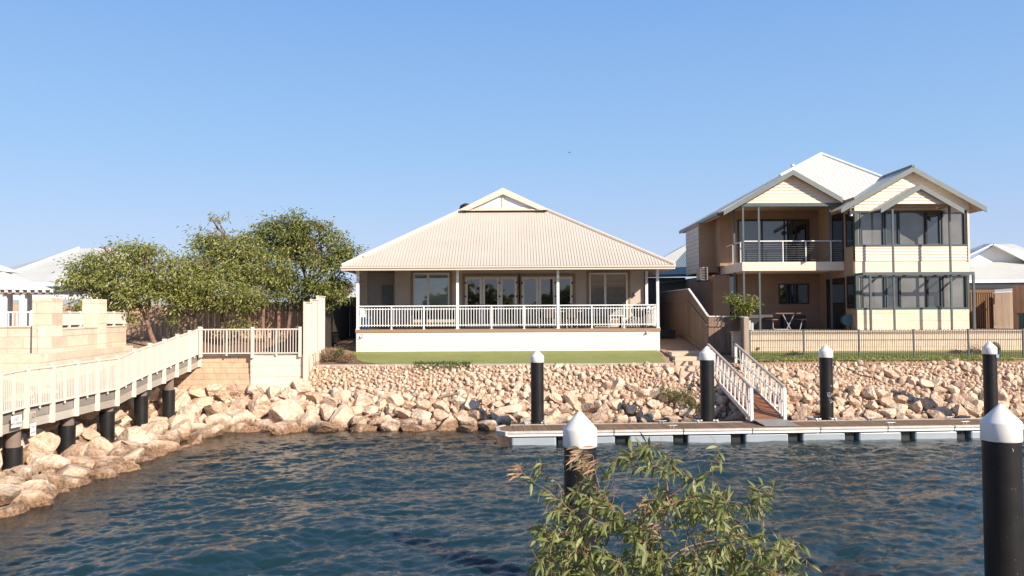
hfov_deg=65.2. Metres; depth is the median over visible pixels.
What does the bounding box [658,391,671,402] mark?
rock
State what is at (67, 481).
rock
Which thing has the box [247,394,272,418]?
rock
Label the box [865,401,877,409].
rock
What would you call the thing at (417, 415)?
rock
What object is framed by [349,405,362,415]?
rock
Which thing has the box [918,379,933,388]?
rock
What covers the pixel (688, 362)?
steps
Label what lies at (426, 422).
rock
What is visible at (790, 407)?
rock
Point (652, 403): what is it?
rock
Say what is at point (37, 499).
rock
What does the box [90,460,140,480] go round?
rock
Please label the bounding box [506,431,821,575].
leafy shrub
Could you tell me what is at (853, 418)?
rock
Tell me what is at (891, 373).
rock
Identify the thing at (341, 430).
rock
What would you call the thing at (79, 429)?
rock
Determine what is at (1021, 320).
green bin
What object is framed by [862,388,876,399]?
rock
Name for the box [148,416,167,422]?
rock
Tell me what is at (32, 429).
sign
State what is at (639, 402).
rock
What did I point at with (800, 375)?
rock
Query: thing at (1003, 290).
lean to roof
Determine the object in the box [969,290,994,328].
slatted screen
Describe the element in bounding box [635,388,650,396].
rock
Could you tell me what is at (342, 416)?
rock
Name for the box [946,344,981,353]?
bush
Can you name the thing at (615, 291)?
window pane
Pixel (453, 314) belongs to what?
outdoor sofa
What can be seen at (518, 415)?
rock
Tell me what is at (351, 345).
side path
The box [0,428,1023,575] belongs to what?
water
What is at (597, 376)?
rock
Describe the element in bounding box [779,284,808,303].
window
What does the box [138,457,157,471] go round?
rock
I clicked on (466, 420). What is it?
rock
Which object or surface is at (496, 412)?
rock
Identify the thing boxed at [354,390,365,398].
rock
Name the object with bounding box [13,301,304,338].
paling fence
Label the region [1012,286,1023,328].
paling fence
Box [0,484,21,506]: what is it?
rock
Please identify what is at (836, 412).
rock
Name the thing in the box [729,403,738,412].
rock
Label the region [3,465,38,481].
rock
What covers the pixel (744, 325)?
pillar
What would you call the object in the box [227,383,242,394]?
rock
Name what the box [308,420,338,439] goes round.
rock
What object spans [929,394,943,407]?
rock
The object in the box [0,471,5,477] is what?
rock
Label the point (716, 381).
rock
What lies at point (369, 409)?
rock
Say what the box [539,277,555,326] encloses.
french door
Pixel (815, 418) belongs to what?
pile guide
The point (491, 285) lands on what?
french door
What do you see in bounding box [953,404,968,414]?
rock
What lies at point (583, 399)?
rock
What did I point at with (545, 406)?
rock
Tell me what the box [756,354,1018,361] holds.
grass tufts
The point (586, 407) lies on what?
rock
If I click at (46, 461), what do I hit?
rock
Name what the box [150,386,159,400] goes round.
rock
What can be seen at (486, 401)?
rock
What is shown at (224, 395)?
rock
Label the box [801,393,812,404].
rock
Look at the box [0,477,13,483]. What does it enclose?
rock
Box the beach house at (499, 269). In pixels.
[340,188,675,351]
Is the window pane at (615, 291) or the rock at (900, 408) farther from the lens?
the window pane at (615, 291)
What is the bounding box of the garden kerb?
[316,363,673,365]
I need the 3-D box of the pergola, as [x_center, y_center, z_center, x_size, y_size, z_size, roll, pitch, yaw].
[16.507,0.574,32.881,4.536,2.419,0.950,0,-2,0]
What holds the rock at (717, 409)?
on the ground at (102, 501)
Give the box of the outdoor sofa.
[410,311,459,328]
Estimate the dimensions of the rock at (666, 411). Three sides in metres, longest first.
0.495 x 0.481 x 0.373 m
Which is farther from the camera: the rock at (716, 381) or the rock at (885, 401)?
the rock at (716, 381)
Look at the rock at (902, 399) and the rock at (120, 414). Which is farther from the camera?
the rock at (902, 399)
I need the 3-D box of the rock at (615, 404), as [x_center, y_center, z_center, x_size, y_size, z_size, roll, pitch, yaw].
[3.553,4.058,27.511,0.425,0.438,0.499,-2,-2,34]
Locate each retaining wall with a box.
[174,357,250,390]
[250,354,302,390]
[731,331,1021,356]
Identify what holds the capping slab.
on the retaining wall at (226, 372)
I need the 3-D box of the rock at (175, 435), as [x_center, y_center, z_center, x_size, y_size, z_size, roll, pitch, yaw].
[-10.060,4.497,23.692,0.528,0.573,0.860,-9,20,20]
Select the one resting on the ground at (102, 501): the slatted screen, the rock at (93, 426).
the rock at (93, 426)
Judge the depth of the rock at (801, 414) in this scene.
26.63 m
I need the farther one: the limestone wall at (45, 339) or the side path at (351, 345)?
the side path at (351, 345)
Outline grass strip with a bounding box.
[729,350,1023,361]
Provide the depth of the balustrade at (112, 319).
29.96 m
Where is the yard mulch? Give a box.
[122,338,328,358]
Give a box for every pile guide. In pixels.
[523,420,546,424]
[690,418,718,422]
[805,416,837,420]
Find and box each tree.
[49,234,207,343]
[158,243,272,344]
[175,210,306,341]
[245,206,368,339]
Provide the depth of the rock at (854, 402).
27.41 m
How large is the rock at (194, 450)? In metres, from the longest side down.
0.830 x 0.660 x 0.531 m
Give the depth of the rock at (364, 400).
27.57 m
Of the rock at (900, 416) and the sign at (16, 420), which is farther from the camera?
the rock at (900, 416)
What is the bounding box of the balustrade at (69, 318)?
[62,311,83,326]
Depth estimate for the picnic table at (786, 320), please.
34.81 m
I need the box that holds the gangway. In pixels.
[707,343,798,425]
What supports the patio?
on the ground at (102, 501)
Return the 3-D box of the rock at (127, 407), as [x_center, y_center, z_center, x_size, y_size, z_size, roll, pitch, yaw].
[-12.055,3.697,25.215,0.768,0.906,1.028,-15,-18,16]
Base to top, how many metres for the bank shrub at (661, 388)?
1.101 m
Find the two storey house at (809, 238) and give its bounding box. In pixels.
[679,152,986,329]
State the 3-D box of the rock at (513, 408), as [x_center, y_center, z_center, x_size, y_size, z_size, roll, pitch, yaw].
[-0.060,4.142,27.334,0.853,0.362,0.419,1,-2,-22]
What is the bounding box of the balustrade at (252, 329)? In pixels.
[199,327,301,357]
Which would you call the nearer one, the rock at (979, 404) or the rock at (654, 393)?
the rock at (979, 404)
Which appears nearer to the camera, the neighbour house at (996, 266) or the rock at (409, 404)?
the rock at (409, 404)
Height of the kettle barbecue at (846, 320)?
0.665 m
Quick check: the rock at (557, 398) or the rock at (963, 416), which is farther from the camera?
the rock at (557, 398)
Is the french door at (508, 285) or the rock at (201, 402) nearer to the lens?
the rock at (201, 402)
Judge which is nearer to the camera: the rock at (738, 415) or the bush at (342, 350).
the rock at (738, 415)
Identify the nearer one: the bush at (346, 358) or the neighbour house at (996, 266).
the bush at (346, 358)
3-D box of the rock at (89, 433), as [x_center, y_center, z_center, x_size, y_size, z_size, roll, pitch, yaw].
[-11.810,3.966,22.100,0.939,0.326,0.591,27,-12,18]
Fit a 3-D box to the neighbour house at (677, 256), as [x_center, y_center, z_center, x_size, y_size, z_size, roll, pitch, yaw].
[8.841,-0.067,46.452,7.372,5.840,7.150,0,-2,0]
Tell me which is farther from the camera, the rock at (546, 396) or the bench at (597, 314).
the bench at (597, 314)
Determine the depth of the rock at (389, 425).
26.00 m
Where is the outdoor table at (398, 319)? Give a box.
[387,319,406,328]
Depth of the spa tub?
35.76 m
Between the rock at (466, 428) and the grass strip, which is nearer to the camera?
the rock at (466, 428)
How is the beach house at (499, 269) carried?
on the ground at (102, 501)
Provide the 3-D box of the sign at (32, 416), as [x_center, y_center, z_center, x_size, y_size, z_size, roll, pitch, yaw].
[-11.052,2.973,18.467,0.030,0.257,0.207,0,-2,0]
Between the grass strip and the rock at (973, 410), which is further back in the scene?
the grass strip
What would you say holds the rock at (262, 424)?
on the ground at (102, 501)
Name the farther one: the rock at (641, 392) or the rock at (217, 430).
the rock at (641, 392)
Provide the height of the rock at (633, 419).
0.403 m
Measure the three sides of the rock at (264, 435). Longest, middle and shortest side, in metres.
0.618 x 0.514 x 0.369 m
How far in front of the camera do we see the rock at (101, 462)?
19.72 m
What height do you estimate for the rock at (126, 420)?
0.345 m
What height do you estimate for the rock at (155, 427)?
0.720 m
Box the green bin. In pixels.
[1017,313,1023,328]
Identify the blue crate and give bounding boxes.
[360,317,370,328]
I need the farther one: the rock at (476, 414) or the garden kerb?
the garden kerb
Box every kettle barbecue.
[631,302,645,327]
[840,314,852,329]
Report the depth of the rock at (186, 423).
25.21 m
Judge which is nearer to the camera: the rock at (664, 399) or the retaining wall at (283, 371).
the rock at (664, 399)
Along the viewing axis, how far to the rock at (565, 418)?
26.66 m
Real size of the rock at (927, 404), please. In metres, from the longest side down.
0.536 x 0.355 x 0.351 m
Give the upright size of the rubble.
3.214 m
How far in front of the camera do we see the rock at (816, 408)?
27.16 m
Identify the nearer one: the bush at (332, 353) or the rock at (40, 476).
the rock at (40, 476)
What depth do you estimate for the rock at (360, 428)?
25.89 m
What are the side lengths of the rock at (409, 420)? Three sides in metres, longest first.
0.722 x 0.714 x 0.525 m
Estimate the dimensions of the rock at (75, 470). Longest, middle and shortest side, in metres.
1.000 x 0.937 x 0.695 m
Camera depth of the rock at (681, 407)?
27.33 m
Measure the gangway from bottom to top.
2.233 m
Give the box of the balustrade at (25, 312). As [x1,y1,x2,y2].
[0,310,32,325]
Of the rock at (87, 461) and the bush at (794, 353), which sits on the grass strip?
the bush at (794, 353)
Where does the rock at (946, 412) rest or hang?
on the ground at (102, 501)
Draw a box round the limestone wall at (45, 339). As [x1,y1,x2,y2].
[0,298,132,386]
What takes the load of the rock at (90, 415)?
on the ground at (102, 501)
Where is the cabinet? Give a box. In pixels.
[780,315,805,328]
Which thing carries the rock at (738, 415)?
on the ground at (102, 501)
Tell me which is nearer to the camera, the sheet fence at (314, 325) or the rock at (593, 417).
the rock at (593, 417)
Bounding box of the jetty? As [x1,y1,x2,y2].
[495,417,1023,444]
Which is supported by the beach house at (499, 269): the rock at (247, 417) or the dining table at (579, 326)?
the dining table at (579, 326)
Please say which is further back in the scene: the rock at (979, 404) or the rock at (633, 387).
the rock at (633, 387)
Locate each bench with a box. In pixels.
[582,310,622,327]
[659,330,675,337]
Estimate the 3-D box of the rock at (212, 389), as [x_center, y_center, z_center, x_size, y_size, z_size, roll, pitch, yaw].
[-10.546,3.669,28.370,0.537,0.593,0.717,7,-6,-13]
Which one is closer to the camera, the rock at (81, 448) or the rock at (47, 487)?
the rock at (47, 487)
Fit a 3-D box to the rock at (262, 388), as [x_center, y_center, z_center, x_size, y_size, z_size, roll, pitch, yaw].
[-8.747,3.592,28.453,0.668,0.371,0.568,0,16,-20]
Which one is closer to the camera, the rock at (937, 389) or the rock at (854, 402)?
the rock at (854, 402)
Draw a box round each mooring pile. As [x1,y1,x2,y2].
[530,350,543,423]
[563,411,596,575]
[699,346,714,421]
[818,345,833,419]
[980,404,1023,575]
[982,341,998,415]
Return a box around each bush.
[319,345,343,362]
[334,345,346,361]
[336,352,356,362]
[782,347,805,354]
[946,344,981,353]
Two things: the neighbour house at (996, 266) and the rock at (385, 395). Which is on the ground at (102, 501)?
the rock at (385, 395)
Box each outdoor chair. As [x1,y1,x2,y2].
[539,309,549,327]
[544,309,554,327]
[561,309,571,327]
[566,309,577,327]
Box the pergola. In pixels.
[854,272,975,330]
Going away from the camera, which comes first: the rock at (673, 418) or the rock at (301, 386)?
the rock at (673, 418)
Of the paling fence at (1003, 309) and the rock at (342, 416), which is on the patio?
the paling fence at (1003, 309)
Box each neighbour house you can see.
[9,247,218,326]
[644,245,713,327]
[969,243,1023,325]
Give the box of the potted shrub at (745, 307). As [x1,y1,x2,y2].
[721,291,763,322]
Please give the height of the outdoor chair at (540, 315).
0.900 m
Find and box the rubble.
[0,351,1023,467]
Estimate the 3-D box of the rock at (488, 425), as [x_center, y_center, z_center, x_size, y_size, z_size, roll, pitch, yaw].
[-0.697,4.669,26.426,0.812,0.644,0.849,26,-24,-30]
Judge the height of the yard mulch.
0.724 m
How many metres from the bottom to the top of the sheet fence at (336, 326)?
2.762 m
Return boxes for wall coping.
[730,330,1021,332]
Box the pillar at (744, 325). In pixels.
[739,316,749,360]
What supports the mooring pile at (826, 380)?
in the water
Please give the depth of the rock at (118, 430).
23.05 m
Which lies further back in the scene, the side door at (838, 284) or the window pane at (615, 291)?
the window pane at (615, 291)
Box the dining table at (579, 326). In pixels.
[540,311,581,327]
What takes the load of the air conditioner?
attached to the two storey house at (809, 238)
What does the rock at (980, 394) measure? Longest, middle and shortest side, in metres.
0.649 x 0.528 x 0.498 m
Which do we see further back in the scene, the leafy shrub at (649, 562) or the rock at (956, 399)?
the rock at (956, 399)
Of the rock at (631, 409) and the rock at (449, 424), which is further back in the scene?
the rock at (631, 409)
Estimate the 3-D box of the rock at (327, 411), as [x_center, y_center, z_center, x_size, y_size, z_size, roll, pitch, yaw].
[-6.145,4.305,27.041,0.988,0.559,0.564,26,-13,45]
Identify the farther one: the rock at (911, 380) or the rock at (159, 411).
the rock at (911, 380)
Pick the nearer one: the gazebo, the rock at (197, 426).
the rock at (197, 426)
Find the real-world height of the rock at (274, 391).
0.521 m
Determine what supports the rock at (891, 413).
on the ground at (102, 501)
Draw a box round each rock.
[0,434,29,454]
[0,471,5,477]
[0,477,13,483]
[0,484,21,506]
[0,502,29,531]
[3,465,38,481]
[5,473,24,484]
[10,490,54,524]
[18,479,57,500]
[21,428,59,456]
[27,452,70,473]
[28,474,51,483]
[36,420,59,431]
[41,470,55,473]
[45,472,91,496]
[53,418,83,437]
[53,485,75,511]
[56,464,89,477]
[60,442,90,457]
[66,455,94,469]
[74,410,100,419]
[82,424,100,439]
[87,423,96,430]
[88,435,113,451]
[89,449,108,458]
[89,470,95,478]
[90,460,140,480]
[91,469,121,491]
[92,455,124,469]
[96,406,126,421]
[108,446,125,455]
[111,440,121,446]
[114,426,149,444]
[115,415,131,426]
[115,426,124,437]
[118,440,149,452]
[118,447,144,462]
[119,397,133,417]
[123,460,139,481]
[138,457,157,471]
[140,422,164,434]
[144,449,167,470]
[146,430,172,440]
[146,440,181,463]
[147,390,153,403]
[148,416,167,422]
[149,420,168,429]
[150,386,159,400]
[157,407,161,415]
[163,428,181,442]
[167,412,196,429]
[168,427,191,442]
[171,418,191,433]
[175,390,190,413]
[175,404,201,417]
[180,447,190,458]
[181,443,196,458]
[182,434,201,453]
[188,389,208,397]
[189,396,212,412]
[191,423,215,432]
[191,424,224,445]
[195,414,206,422]
[203,414,235,437]
[204,403,231,416]
[207,384,221,395]
[215,390,230,401]
[223,423,260,443]
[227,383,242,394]
[228,408,255,425]
[229,397,249,410]
[247,384,256,393]
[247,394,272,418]
[252,391,261,399]
[253,419,274,433]
[256,384,268,393]
[259,431,273,438]
[267,385,280,398]
[268,399,304,422]
[268,419,302,438]
[279,389,297,398]
[290,394,305,407]
[292,378,311,394]
[293,413,320,434]
[303,391,323,401]
[305,404,320,414]
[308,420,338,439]
[320,396,337,406]
[321,403,335,421]
[329,405,353,428]
[333,390,351,400]
[337,428,349,436]
[339,399,352,406]
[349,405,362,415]
[350,423,378,438]
[351,416,366,426]
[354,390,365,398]
[354,395,372,406]
[363,405,378,416]
[367,415,391,426]
[375,399,386,410]
[378,418,407,438]
[380,392,394,400]
[385,403,397,416]
[386,393,403,406]
[395,407,411,418]
[400,418,417,423]
[400,423,427,439]
[402,401,415,408]
[410,408,431,421]
[416,399,430,409]
[417,418,430,426]
[427,416,458,439]
[427,426,436,435]
[433,400,446,410]
[433,409,449,420]
[450,395,465,405]
[455,410,467,418]
[457,415,478,426]
[457,425,477,439]
[465,398,480,410]
[468,410,483,419]
[478,420,499,434]
[482,397,491,404]
[490,407,504,419]
[491,401,503,407]
[493,414,517,425]
[500,404,522,412]
[509,397,518,404]
[513,410,529,419]
[517,399,530,409]
[520,416,530,423]
[529,403,548,412]
[544,392,550,400]
[544,417,558,423]
[547,408,560,418]
[548,393,564,403]
[554,413,572,423]
[558,403,572,413]
[563,391,581,408]
[579,394,593,403]
[581,402,595,412]
[586,412,608,422]
[592,373,600,379]
[596,403,611,419]
[602,381,611,388]
[607,399,621,410]
[611,378,624,389]
[613,415,627,422]
[626,383,637,391]
[626,404,636,414]
[627,416,637,422]
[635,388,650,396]
[635,398,642,406]
[638,415,652,422]
[646,399,660,409]
[648,409,660,420]
[649,388,659,397]
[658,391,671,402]
[659,406,672,415]
[661,416,681,421]
[675,401,685,409]
[679,408,694,418]
[680,416,692,421]
[686,396,699,404]
[714,376,719,386]
[715,406,719,416]
[716,395,729,405]
[721,410,744,421]
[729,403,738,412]
[774,391,789,402]
[787,403,794,412]
[789,392,802,401]
[791,409,806,420]
[796,371,804,379]
[796,405,812,415]
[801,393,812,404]
[811,404,819,413]
[833,378,848,386]
[833,381,837,390]
[834,407,839,416]
[839,405,853,419]
[846,383,860,396]
[848,416,859,419]
[849,398,860,407]
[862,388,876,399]
[864,411,882,419]
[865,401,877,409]
[875,389,891,397]
[879,395,895,406]
[880,408,896,418]
[884,368,899,378]
[886,403,907,414]
[893,395,907,403]
[896,413,909,418]
[905,414,921,418]
[907,376,918,386]
[908,400,922,411]
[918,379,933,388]
[918,398,933,408]
[927,409,945,418]
[929,379,941,385]
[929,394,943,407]
[933,386,947,392]
[934,406,952,416]
[946,385,959,393]
[949,393,963,406]
[953,380,965,388]
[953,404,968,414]
[957,414,975,417]
[960,393,977,401]
[964,401,982,416]
[972,399,983,409]
[978,392,983,401]
[998,401,1008,407]
[1010,408,1021,417]
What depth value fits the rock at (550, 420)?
25.98 m
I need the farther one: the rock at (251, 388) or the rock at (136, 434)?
the rock at (251, 388)
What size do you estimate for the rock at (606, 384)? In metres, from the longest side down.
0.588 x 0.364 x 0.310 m
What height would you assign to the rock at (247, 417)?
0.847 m
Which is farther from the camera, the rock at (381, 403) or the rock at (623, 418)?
the rock at (381, 403)
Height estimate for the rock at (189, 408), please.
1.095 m
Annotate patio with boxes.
[708,326,1019,330]
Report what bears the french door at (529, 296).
in the beach house at (499, 269)
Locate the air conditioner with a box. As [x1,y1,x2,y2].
[696,267,709,281]
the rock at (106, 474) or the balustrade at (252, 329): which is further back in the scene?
the balustrade at (252, 329)
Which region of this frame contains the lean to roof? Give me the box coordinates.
[995,288,1011,292]
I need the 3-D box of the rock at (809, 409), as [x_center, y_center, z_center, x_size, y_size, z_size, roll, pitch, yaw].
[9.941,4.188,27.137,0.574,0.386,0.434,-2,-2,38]
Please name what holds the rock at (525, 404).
on the ground at (102, 501)
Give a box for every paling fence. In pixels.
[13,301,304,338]
[994,292,1012,327]
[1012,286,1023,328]
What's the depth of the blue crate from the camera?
34.69 m
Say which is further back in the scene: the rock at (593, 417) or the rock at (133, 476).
the rock at (593, 417)
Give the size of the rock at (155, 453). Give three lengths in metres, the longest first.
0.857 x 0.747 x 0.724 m
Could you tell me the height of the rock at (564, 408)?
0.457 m
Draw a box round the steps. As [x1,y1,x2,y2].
[666,351,726,378]
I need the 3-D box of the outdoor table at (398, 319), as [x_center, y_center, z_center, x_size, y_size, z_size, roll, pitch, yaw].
[-5.083,1.601,35.567,0.800,0.420,0.800,0,-2,0]
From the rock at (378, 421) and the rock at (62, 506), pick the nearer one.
the rock at (62, 506)
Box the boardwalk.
[0,327,200,471]
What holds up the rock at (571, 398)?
on the ground at (102, 501)
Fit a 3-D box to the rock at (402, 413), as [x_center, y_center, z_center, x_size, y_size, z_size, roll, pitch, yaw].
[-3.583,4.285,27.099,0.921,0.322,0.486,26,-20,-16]
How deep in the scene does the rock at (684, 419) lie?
26.23 m
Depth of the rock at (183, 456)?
22.86 m
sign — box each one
[11,414,21,427]
[30,411,35,422]
[30,422,35,435]
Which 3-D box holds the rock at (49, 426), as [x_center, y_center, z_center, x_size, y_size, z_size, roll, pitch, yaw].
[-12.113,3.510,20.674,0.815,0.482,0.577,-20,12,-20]
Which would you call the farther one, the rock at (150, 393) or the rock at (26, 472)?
the rock at (150, 393)
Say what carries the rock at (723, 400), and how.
on the ground at (102, 501)
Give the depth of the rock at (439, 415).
26.91 m
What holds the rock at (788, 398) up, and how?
on the ground at (102, 501)
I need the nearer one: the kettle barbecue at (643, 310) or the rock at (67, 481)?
the rock at (67, 481)
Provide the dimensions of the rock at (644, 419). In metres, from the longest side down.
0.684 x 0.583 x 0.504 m
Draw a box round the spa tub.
[746,315,772,329]
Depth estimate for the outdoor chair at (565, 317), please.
36.58 m
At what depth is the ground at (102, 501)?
27.65 m
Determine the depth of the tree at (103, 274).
31.23 m
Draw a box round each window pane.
[415,274,426,310]
[429,274,447,310]
[591,274,603,316]
[606,274,625,317]
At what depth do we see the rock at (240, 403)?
27.28 m
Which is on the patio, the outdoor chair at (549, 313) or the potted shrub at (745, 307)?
the potted shrub at (745, 307)
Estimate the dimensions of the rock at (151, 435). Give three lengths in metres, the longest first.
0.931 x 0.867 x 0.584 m
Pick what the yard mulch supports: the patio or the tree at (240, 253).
the tree at (240, 253)
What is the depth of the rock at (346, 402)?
27.36 m
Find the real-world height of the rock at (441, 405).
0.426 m
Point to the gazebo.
(11, 285)
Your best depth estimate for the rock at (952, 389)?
28.00 m
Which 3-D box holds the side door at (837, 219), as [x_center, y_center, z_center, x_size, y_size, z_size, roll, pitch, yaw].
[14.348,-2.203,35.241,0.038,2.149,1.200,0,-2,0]
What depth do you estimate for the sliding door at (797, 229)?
37.47 m
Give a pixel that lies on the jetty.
(719, 432)
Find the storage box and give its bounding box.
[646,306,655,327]
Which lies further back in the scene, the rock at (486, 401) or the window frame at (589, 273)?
the window frame at (589, 273)
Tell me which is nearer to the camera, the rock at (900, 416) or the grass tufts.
the rock at (900, 416)
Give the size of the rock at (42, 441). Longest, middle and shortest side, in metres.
1.406 x 0.864 x 0.774 m
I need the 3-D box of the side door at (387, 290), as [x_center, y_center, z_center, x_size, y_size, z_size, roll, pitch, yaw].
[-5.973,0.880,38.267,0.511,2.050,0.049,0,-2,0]
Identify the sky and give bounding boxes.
[0,0,1023,314]
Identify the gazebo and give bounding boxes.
[0,265,53,325]
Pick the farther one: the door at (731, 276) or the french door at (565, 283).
the door at (731, 276)
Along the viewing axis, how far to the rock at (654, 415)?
26.89 m
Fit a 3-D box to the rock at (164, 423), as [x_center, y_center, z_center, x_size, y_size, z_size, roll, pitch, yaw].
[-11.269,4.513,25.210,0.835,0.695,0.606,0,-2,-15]
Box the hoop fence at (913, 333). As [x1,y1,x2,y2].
[749,328,1023,358]
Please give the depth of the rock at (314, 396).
27.84 m
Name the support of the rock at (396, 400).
on the ground at (102, 501)
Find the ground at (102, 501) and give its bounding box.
[0,330,1023,562]
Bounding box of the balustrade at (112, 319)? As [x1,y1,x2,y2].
[107,311,127,325]
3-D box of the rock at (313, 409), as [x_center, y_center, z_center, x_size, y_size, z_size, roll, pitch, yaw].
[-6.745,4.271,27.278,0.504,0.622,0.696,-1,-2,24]
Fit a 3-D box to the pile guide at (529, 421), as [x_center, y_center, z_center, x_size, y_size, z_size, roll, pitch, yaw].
[0.697,4.151,24.798,0.660,0.098,0.880,0,-2,-4]
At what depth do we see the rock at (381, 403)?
27.48 m
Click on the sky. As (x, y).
(147, 119)
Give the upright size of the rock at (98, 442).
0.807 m
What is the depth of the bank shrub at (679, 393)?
27.34 m
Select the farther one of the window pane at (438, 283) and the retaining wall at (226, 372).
the window pane at (438, 283)
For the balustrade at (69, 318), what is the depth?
26.43 m
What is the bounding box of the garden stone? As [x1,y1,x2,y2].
[992,342,999,353]
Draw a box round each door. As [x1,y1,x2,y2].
[382,285,392,327]
[464,277,481,326]
[483,277,499,326]
[500,277,517,326]
[521,277,538,326]
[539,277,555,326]
[556,277,572,326]
[727,274,736,315]
[737,219,809,262]
[826,278,845,329]
[831,212,843,261]
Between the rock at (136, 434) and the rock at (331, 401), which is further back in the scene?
the rock at (331, 401)
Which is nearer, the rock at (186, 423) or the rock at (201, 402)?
the rock at (186, 423)
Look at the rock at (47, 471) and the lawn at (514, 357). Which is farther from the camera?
the lawn at (514, 357)
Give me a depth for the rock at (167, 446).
22.14 m
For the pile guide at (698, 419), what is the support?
on the jetty
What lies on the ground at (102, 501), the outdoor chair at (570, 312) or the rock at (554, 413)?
the rock at (554, 413)
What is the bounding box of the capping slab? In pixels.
[203,355,250,356]
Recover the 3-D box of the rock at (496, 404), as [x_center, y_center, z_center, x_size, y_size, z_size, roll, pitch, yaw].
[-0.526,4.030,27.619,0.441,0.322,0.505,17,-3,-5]
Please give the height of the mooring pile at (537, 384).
4.634 m
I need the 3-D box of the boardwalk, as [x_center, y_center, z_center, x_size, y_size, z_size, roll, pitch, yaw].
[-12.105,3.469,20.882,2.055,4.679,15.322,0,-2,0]
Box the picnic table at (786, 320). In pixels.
[765,313,806,329]
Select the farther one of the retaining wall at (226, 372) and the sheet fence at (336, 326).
the sheet fence at (336, 326)
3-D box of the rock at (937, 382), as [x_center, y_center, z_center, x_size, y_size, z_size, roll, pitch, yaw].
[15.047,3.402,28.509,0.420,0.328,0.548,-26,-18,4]
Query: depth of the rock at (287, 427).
25.60 m
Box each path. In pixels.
[326,338,356,354]
[659,337,700,354]
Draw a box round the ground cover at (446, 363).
[411,360,472,370]
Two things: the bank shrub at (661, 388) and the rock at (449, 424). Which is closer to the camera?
the rock at (449, 424)
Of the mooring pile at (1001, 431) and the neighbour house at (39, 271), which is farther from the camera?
the neighbour house at (39, 271)
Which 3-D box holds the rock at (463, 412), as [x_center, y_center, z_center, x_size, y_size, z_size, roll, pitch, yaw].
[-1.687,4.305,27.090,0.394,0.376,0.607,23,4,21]
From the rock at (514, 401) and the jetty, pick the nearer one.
the jetty
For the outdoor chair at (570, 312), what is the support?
on the beach house at (499, 269)
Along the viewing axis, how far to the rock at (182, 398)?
27.40 m
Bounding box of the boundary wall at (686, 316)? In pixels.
[660,288,739,354]
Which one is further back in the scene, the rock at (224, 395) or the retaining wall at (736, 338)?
the retaining wall at (736, 338)
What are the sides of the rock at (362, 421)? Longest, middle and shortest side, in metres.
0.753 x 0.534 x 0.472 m
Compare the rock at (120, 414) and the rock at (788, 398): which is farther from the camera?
the rock at (788, 398)
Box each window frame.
[413,273,448,310]
[589,273,627,319]
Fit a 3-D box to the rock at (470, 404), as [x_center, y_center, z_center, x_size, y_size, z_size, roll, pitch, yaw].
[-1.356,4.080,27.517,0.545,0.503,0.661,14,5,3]
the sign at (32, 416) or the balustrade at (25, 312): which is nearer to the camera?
the sign at (32, 416)
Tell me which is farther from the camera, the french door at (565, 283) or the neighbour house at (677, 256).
the neighbour house at (677, 256)
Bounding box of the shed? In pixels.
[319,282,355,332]
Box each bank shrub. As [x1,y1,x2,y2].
[654,367,671,398]
[658,386,699,410]
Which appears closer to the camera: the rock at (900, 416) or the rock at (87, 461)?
the rock at (87, 461)
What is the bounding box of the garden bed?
[320,357,373,363]
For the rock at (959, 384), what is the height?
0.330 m
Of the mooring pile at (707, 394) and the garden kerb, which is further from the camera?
the garden kerb
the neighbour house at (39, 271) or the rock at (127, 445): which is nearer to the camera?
the rock at (127, 445)
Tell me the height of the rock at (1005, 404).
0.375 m
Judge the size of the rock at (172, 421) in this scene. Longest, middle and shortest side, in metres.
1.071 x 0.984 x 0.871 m
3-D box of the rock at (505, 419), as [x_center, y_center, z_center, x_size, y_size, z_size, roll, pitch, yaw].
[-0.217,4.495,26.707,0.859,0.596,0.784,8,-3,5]
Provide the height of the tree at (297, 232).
5.984 m
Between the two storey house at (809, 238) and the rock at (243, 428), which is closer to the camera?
the rock at (243, 428)
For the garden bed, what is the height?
0.180 m
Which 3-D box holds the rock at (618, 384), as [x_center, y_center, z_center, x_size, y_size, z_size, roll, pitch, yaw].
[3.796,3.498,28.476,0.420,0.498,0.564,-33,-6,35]
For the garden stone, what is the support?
on the grass strip
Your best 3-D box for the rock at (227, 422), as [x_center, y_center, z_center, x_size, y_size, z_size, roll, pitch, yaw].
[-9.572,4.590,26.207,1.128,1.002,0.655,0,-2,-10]
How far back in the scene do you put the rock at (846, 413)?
26.85 m
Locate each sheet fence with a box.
[303,295,325,379]
[325,297,357,347]
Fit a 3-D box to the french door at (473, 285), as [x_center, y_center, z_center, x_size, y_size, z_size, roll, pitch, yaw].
[-1.789,0.652,37.049,0.814,2.343,0.080,0,-2,0]
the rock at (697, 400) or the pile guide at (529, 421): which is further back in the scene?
the rock at (697, 400)
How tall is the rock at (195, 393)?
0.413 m
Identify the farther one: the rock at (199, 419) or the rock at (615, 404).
the rock at (615, 404)
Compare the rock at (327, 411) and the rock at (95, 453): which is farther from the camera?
the rock at (327, 411)
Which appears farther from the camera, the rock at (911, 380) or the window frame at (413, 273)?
the window frame at (413, 273)
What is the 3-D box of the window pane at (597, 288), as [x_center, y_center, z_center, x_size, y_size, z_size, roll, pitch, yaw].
[3.963,0.375,37.088,0.597,2.019,0.026,0,-2,0]
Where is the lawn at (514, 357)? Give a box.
[349,350,665,363]
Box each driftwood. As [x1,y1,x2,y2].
[352,413,379,424]
[437,391,459,398]
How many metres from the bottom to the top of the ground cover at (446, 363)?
0.413 m
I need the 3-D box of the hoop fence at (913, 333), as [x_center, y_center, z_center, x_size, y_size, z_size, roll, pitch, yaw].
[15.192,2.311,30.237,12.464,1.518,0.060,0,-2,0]

